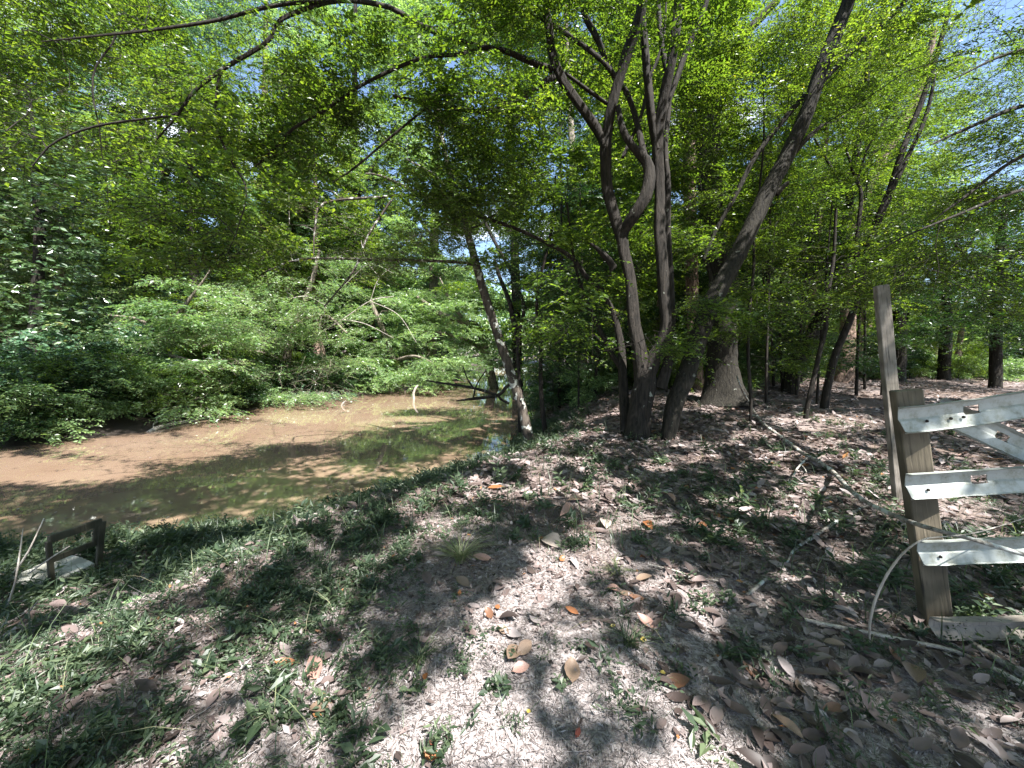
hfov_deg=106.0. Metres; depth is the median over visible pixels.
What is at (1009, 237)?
woodland edge tree
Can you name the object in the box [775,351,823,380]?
bush
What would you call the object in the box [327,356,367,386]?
bush
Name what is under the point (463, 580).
fallen leaf
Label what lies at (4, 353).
bush
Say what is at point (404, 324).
woodland tree
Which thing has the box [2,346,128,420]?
bush
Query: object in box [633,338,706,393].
bush
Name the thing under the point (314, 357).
bush
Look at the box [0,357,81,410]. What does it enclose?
bush
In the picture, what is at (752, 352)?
bush
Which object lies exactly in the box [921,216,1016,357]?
woodland tree
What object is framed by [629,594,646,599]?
fallen leaf
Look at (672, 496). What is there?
fallen leaf
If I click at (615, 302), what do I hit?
sapling
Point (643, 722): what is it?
weed plant
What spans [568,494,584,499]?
fallen leaf
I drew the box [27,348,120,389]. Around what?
bush
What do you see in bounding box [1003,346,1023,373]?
bush
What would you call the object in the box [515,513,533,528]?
weed plant
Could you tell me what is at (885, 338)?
wooden post
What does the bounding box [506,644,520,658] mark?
fallen leaf
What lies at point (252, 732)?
weed plant
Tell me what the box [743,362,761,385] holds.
bush
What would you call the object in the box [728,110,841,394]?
sapling
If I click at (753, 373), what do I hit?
bush
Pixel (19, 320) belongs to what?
woodland tree
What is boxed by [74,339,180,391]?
bush
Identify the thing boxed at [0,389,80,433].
bush
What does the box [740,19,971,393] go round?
leaning tree
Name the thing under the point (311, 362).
bush
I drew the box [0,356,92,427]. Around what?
bush
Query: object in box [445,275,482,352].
woodland tree
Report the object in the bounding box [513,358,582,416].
bush
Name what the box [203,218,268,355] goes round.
woodland tree
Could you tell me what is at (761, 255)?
sapling
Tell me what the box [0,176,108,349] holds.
woodland tree
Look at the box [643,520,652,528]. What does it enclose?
fallen leaf
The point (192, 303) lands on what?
woodland tree
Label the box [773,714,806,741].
fallen leaf
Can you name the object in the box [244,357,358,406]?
bank bush
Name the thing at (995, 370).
woodland edge tree
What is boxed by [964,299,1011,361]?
woodland tree
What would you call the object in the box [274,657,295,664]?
fallen leaf
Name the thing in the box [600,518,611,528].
fallen leaf
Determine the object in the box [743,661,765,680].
fallen leaf
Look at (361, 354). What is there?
bush
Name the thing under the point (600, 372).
bush
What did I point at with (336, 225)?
woodland tree
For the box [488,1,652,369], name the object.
tall tree
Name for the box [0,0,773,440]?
multi stem tree
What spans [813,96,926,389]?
sapling
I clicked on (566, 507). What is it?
fallen leaf
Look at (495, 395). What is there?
drowned branch
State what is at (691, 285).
pine tree
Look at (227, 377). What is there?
bush
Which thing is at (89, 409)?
bush
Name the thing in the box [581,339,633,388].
bush
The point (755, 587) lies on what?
fallen stick
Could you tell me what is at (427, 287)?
woodland tree
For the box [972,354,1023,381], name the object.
bush
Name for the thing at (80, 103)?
woodland tree
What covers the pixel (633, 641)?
grass tuft
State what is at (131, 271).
woodland tree
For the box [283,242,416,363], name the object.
bare shrub
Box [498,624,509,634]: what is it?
fallen leaf
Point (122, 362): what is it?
bush
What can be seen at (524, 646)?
fallen leaf
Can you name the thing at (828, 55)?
leaning tree
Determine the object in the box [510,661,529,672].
fallen leaf
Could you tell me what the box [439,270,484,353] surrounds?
woodland tree
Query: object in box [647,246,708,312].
woodland tree
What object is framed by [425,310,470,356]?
woodland tree
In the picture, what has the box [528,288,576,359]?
woodland tree
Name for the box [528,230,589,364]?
woodland tree
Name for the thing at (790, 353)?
bush
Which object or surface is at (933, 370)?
bush
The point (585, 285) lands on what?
woodland tree
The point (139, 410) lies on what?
bush
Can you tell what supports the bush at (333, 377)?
on the ground at (120, 425)
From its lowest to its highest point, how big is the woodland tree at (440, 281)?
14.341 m
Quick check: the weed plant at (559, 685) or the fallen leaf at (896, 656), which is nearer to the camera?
the weed plant at (559, 685)
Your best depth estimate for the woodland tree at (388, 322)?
35.62 m
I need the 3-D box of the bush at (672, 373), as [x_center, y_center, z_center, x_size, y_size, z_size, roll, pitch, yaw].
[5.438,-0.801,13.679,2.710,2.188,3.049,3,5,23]
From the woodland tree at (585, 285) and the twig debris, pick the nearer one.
the twig debris
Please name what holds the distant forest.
on the ground at (120, 425)
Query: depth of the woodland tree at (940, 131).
18.29 m
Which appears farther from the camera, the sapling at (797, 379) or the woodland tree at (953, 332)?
the woodland tree at (953, 332)
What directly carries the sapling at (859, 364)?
on the ground at (120, 425)
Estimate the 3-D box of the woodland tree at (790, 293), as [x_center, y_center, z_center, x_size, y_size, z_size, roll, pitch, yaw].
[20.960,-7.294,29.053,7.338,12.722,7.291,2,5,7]
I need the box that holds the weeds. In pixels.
[0,389,1023,767]
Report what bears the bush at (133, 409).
on the ground at (120, 425)
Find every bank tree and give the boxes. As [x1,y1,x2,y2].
[63,255,279,428]
[169,250,383,411]
[331,286,494,397]
[396,256,557,387]
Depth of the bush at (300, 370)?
18.50 m
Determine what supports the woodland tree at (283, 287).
on the ground at (120, 425)
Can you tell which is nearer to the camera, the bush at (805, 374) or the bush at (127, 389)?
the bush at (127, 389)
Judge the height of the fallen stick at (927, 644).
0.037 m
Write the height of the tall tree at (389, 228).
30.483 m
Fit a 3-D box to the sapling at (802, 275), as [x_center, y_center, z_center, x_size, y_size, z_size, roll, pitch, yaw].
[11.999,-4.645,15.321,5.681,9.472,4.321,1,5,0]
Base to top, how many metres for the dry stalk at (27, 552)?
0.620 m
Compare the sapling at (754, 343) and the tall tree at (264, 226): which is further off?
the tall tree at (264, 226)
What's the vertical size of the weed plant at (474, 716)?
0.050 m
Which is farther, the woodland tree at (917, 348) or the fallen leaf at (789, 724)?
the woodland tree at (917, 348)
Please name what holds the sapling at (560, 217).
on the ground at (120, 425)
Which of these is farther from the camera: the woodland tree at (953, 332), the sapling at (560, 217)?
the woodland tree at (953, 332)
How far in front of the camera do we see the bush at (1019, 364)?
20.64 m
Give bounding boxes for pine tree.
[594,8,770,389]
[796,27,995,382]
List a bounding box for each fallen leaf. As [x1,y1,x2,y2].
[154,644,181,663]
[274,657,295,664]
[306,656,321,678]
[308,698,332,711]
[423,749,439,760]
[456,576,469,586]
[473,553,493,560]
[485,485,501,487]
[485,606,492,619]
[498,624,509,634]
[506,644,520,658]
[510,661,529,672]
[517,639,531,654]
[541,532,562,549]
[560,502,574,515]
[564,656,579,685]
[565,606,579,614]
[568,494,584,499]
[575,728,580,738]
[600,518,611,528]
[605,583,620,590]
[618,590,633,595]
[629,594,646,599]
[636,573,651,579]
[637,613,655,627]
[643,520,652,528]
[661,492,675,500]
[665,673,689,687]
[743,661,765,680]
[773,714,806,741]
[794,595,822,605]
[795,678,804,692]
[822,701,842,711]
[823,638,844,645]
[889,646,902,664]
[902,661,925,682]
[979,593,993,600]
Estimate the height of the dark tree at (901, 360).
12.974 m
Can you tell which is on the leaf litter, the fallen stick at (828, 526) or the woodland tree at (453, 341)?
the fallen stick at (828, 526)
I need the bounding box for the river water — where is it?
[0,364,545,553]
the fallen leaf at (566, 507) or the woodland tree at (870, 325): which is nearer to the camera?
the fallen leaf at (566, 507)
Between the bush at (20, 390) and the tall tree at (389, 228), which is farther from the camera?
the tall tree at (389, 228)
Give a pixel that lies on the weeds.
(10, 711)
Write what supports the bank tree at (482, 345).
on the ground at (120, 425)
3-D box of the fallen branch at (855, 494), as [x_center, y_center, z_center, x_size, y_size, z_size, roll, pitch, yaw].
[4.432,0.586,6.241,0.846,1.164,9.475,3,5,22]
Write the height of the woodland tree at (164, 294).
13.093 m
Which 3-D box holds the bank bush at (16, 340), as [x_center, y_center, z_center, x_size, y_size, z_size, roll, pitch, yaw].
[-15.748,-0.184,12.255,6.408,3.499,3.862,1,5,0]
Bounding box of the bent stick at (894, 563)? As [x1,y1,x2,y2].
[868,518,1023,642]
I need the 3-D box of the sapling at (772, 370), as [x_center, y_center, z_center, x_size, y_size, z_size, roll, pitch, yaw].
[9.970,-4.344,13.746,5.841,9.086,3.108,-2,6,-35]
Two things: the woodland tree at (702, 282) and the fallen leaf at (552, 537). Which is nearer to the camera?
the fallen leaf at (552, 537)
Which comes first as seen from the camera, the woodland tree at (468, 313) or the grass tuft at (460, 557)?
the grass tuft at (460, 557)
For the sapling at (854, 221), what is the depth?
11.14 m
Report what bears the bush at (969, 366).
on the ground at (120, 425)
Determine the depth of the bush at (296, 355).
19.74 m
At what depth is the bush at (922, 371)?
19.72 m
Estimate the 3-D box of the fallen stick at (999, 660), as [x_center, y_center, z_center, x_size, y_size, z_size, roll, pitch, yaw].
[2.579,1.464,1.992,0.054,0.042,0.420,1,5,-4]
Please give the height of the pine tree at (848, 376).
16.427 m
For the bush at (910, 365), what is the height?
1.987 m
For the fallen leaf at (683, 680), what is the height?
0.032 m
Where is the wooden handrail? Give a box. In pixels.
[9,519,106,589]
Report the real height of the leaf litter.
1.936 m
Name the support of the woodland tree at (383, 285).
on the ground at (120, 425)
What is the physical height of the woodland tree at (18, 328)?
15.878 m
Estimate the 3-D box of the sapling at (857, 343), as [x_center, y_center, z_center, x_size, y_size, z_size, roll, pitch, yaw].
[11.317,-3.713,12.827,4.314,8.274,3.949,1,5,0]
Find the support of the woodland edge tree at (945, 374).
on the ground at (120, 425)
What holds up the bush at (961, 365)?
on the ground at (120, 425)
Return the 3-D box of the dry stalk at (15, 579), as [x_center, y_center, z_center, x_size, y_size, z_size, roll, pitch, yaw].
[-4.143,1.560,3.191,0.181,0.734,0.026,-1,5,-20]
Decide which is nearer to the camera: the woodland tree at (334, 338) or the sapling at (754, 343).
the sapling at (754, 343)
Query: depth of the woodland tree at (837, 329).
24.69 m
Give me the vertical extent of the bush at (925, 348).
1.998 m
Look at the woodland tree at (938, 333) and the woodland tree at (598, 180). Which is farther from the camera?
the woodland tree at (938, 333)
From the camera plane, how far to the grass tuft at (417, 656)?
1.94 m
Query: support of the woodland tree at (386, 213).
on the ground at (120, 425)
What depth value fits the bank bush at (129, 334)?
13.18 m
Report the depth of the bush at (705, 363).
13.38 m
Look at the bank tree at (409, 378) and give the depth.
22.91 m
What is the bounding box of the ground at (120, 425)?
[0,351,1023,767]
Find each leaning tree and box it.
[633,0,1023,440]
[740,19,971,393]
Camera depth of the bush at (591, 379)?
14.29 m
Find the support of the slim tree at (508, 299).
on the ground at (120, 425)
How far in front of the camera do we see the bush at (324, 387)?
18.49 m
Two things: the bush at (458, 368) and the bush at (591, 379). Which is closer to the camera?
the bush at (591, 379)
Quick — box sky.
[2,0,1023,352]
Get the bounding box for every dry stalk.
[6,529,22,607]
[10,518,44,575]
[15,599,39,628]
[27,546,69,574]
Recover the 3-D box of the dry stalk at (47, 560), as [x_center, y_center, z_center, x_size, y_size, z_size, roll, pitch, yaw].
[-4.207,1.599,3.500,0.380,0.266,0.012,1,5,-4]
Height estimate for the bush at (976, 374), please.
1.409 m
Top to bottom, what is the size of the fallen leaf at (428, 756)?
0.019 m
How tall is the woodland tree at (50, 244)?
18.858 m
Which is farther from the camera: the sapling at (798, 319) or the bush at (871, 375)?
the bush at (871, 375)
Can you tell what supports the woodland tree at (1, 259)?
on the ground at (120, 425)
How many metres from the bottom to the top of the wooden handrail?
0.903 m
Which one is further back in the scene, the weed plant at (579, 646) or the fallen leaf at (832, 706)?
the weed plant at (579, 646)
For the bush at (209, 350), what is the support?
on the ground at (120, 425)
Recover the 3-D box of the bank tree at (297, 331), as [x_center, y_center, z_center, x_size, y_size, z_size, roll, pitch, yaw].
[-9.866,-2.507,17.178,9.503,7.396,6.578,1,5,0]
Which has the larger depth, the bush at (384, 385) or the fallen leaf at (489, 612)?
the bush at (384, 385)
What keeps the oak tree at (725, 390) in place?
on the ground at (120, 425)
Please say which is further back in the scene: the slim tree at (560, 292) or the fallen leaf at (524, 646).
the slim tree at (560, 292)
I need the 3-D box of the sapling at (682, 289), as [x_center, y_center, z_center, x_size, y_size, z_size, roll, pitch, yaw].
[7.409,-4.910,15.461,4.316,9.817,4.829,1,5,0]
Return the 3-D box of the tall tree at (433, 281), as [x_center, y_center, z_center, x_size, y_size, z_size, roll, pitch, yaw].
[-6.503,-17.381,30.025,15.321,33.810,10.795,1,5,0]
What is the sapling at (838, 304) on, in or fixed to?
on the ground at (120, 425)
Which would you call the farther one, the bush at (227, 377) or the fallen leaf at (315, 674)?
the bush at (227, 377)
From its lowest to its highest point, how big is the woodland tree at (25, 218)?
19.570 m
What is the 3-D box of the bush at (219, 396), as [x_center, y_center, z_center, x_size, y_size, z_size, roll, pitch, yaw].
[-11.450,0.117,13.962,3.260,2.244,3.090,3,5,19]
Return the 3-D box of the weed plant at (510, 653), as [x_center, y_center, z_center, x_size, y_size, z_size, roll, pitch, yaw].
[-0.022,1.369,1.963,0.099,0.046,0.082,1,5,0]
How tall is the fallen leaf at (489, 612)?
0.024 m
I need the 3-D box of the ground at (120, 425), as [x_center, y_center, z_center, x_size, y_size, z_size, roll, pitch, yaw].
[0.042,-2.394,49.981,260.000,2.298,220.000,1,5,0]
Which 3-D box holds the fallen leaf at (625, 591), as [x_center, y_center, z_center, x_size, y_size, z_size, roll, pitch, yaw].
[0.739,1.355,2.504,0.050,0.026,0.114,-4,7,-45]
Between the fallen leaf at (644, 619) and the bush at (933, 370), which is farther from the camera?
the bush at (933, 370)
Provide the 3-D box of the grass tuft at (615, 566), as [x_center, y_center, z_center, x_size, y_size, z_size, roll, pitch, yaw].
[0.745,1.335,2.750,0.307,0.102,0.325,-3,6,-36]
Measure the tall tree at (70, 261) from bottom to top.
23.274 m
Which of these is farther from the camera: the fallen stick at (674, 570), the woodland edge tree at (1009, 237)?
the woodland edge tree at (1009, 237)
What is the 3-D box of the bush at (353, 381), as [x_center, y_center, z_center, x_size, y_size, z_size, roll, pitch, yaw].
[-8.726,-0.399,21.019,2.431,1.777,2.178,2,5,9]
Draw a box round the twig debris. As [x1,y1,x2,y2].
[0,423,1023,767]
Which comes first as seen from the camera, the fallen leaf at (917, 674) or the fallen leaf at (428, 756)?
the fallen leaf at (428, 756)
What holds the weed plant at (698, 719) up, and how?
on the ground at (120, 425)
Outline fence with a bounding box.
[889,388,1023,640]
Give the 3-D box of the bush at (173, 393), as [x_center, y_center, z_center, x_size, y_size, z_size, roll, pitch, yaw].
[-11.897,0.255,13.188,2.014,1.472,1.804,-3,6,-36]
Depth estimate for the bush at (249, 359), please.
15.95 m
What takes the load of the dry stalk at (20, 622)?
on the ground at (120, 425)
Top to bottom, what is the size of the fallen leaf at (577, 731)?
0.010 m
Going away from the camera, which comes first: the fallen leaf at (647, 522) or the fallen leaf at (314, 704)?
the fallen leaf at (314, 704)
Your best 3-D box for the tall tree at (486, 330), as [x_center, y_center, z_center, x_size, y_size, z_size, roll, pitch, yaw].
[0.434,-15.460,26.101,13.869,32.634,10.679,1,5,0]
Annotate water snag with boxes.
[412,385,417,398]
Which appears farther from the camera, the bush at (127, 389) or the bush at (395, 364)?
the bush at (395, 364)
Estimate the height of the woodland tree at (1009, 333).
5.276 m
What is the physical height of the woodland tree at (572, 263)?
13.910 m
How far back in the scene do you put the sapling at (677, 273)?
12.54 m
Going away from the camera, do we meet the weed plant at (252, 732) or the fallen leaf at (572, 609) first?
the weed plant at (252, 732)
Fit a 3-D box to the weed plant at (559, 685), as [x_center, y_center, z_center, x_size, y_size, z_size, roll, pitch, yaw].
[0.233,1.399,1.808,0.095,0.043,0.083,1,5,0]
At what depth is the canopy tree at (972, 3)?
5.42 m
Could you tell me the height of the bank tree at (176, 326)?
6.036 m
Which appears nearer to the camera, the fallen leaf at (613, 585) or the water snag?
the fallen leaf at (613, 585)
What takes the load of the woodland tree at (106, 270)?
on the ground at (120, 425)
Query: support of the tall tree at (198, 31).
on the ground at (120, 425)
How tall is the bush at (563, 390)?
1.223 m
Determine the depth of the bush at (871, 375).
19.95 m
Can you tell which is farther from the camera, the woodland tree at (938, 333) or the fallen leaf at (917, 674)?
the woodland tree at (938, 333)
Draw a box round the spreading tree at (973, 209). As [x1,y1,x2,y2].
[815,0,1023,332]
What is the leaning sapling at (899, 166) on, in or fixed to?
on the ground at (120, 425)
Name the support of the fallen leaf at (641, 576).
on the leaf litter
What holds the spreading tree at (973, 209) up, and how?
on the ground at (120, 425)
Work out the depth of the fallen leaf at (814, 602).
2.48 m
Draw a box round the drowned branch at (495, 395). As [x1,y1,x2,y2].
[426,366,517,404]
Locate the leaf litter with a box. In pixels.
[0,366,1023,767]
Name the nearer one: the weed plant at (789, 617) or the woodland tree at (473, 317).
the weed plant at (789, 617)
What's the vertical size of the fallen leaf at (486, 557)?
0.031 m
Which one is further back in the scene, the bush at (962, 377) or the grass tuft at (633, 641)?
the bush at (962, 377)
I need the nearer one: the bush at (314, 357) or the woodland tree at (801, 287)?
the bush at (314, 357)
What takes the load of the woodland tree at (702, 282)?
on the ground at (120, 425)
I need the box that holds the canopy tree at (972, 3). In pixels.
[953,0,982,20]
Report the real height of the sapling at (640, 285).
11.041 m
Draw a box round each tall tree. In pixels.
[0,0,166,361]
[41,0,273,354]
[159,0,364,365]
[255,0,442,374]
[337,0,520,377]
[422,0,595,389]
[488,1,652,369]
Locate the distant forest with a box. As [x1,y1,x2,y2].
[2,251,1018,363]
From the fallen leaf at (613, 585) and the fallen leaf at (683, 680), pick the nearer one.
the fallen leaf at (683, 680)
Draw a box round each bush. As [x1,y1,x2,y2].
[0,325,104,375]
[0,337,91,393]
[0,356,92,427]
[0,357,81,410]
[0,363,103,447]
[0,364,106,446]
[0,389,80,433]
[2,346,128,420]
[3,353,161,424]
[27,318,164,410]
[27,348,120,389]
[56,349,159,413]
[56,353,174,421]
[61,365,155,413]
[70,358,156,394]
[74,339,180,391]
[77,371,165,418]
[115,365,224,416]
[133,371,201,407]
[161,358,247,410]
[162,342,245,392]
[173,370,247,407]
[175,343,264,392]
[188,345,267,397]
[202,359,277,408]
[228,352,298,403]
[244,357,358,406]
[253,354,303,393]
[269,351,316,384]
[270,358,331,390]
[271,359,319,391]
[291,371,335,392]
[300,348,353,382]
[301,359,346,392]
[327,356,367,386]
[330,362,374,388]
[347,349,399,387]
[359,360,399,391]
[372,357,400,384]
[379,353,417,374]
[387,352,420,376]
[424,348,459,372]
[436,355,467,380]
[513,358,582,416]
[530,376,575,402]
[554,378,577,402]
[557,360,617,406]
[576,351,632,390]
[577,366,612,390]
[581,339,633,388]
[626,333,705,383]
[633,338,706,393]
[697,346,744,384]
[703,348,754,385]
[738,358,764,391]
[743,355,779,380]
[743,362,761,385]
[744,348,805,382]
[750,342,824,377]
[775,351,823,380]
[820,351,830,377]
[858,357,880,378]
[860,348,922,378]
[906,346,927,377]
[907,345,937,375]
[907,349,956,378]
[907,359,933,378]
[921,339,1010,381]
[922,363,956,376]
[931,354,984,378]
[952,354,986,376]
[953,366,987,378]
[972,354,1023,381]
[981,344,1022,372]
[981,356,1023,379]
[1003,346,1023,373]
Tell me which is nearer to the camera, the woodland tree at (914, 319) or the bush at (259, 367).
the bush at (259, 367)
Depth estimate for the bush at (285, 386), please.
17.74 m
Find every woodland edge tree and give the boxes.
[834,178,1023,379]
[893,182,1023,387]
[951,179,1023,349]
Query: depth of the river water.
8.84 m
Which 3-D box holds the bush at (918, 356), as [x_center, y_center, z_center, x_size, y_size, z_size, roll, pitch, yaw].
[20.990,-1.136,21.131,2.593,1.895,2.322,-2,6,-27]
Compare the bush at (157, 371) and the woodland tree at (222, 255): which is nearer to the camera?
the bush at (157, 371)
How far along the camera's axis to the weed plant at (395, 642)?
1.95 m
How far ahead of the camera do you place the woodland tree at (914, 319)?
27.94 m
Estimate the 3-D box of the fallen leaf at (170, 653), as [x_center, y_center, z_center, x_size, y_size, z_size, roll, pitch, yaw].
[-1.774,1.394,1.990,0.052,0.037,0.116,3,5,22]
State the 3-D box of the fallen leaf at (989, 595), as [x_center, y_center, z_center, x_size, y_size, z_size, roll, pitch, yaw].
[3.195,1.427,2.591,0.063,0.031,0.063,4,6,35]
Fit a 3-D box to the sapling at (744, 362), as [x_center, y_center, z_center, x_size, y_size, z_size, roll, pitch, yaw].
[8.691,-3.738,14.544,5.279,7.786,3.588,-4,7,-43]
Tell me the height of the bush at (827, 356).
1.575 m
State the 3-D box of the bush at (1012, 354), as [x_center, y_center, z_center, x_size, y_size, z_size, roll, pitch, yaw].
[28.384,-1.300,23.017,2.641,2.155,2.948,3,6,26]
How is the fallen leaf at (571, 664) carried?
on the ground at (120, 425)
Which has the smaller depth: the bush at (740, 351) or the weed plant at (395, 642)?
the weed plant at (395, 642)
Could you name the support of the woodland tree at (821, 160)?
on the ground at (120, 425)
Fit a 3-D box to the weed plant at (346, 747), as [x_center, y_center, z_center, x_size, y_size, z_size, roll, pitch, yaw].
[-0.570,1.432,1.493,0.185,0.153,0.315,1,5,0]
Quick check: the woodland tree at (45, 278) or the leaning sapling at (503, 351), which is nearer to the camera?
the leaning sapling at (503, 351)
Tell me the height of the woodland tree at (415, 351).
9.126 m
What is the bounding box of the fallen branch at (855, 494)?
[736,375,1023,556]
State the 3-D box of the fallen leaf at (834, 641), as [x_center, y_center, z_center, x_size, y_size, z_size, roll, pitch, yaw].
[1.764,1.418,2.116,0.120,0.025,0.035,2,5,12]
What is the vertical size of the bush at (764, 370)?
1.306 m
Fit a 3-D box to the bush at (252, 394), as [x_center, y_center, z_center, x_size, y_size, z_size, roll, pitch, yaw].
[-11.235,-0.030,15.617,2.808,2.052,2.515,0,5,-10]
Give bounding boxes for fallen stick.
[649,564,717,581]
[745,577,767,595]
[787,505,868,562]
[804,618,1023,685]
[966,640,1023,677]
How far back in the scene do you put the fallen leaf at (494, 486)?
4.37 m
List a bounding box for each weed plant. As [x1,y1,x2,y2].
[224,672,293,748]
[339,717,390,767]
[381,630,418,678]
[460,701,481,734]
[499,646,516,661]
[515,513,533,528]
[551,673,570,692]
[566,637,587,655]
[623,696,659,738]
[680,704,738,767]
[760,604,802,621]
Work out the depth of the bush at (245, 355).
15.51 m
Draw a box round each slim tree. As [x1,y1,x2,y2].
[431,160,566,433]
[482,176,643,434]
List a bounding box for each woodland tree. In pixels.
[0,0,108,362]
[0,142,81,351]
[0,159,53,263]
[0,172,30,284]
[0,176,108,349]
[0,281,47,347]
[10,114,140,290]
[44,176,167,335]
[48,0,262,353]
[53,165,186,316]
[56,40,281,356]
[107,235,204,353]
[161,175,267,355]
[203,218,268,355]
[228,134,360,364]
[238,58,390,376]
[246,224,310,359]
[298,236,341,361]
[303,271,382,359]
[320,163,418,357]
[339,248,405,348]
[376,269,421,362]
[376,289,413,357]
[401,266,464,356]
[405,300,425,354]
[414,249,454,326]
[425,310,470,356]
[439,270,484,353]
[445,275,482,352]
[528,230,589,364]
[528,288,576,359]
[533,0,760,384]
[533,190,652,369]
[541,119,678,349]
[577,9,761,338]
[639,199,679,349]
[643,134,831,381]
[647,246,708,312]
[698,209,758,347]
[744,208,831,351]
[745,53,919,378]
[751,169,836,340]
[796,235,889,352]
[798,0,995,376]
[839,269,909,359]
[867,285,939,371]
[873,283,938,350]
[919,295,968,354]
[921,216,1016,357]
[922,298,960,356]
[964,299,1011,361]
[983,307,1023,358]
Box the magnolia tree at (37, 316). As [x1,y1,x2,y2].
[0,83,120,361]
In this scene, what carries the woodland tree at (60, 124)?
on the ground at (120, 425)
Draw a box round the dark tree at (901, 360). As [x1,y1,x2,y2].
[836,114,1007,381]
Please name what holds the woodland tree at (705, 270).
on the ground at (120, 425)
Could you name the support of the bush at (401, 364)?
on the ground at (120, 425)
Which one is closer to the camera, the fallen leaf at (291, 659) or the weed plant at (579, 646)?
the fallen leaf at (291, 659)
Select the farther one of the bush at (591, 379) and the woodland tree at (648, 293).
the woodland tree at (648, 293)
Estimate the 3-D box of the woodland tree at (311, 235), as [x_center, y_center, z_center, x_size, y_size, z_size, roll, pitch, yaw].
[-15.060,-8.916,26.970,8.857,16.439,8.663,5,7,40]
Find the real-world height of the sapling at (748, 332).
8.491 m
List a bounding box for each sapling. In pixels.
[217,121,533,442]
[513,108,609,408]
[513,177,640,411]
[538,123,653,395]
[556,92,657,369]
[609,95,737,391]
[642,156,707,331]
[672,46,886,421]
[674,208,810,374]
[709,129,833,404]
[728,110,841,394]
[728,147,829,386]
[732,141,845,385]
[741,178,851,394]
[749,147,867,384]
[755,170,903,403]
[759,208,911,418]
[789,0,1020,408]
[794,148,936,394]
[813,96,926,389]
[821,171,954,396]
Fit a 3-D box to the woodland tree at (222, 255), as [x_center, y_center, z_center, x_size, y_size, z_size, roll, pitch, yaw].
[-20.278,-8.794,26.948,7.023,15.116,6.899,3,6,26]
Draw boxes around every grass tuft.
[385,613,450,682]
[412,523,500,574]
[591,612,674,665]
[603,557,635,578]
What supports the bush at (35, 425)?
on the ground at (120, 425)
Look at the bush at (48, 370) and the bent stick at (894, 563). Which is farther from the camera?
the bush at (48, 370)
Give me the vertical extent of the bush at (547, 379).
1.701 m
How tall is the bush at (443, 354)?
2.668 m
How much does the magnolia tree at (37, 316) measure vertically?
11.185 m
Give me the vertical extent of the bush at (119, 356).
2.061 m
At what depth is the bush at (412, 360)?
27.30 m
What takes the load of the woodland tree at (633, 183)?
on the ground at (120, 425)
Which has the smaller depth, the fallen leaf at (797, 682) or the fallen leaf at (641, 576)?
the fallen leaf at (797, 682)
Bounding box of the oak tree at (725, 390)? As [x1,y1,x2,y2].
[572,0,888,405]
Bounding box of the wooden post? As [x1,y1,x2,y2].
[873,284,902,501]
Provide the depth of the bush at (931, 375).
21.20 m
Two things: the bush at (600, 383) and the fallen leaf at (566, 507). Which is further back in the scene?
the bush at (600, 383)
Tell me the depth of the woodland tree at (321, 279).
34.17 m
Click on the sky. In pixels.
(1012, 3)

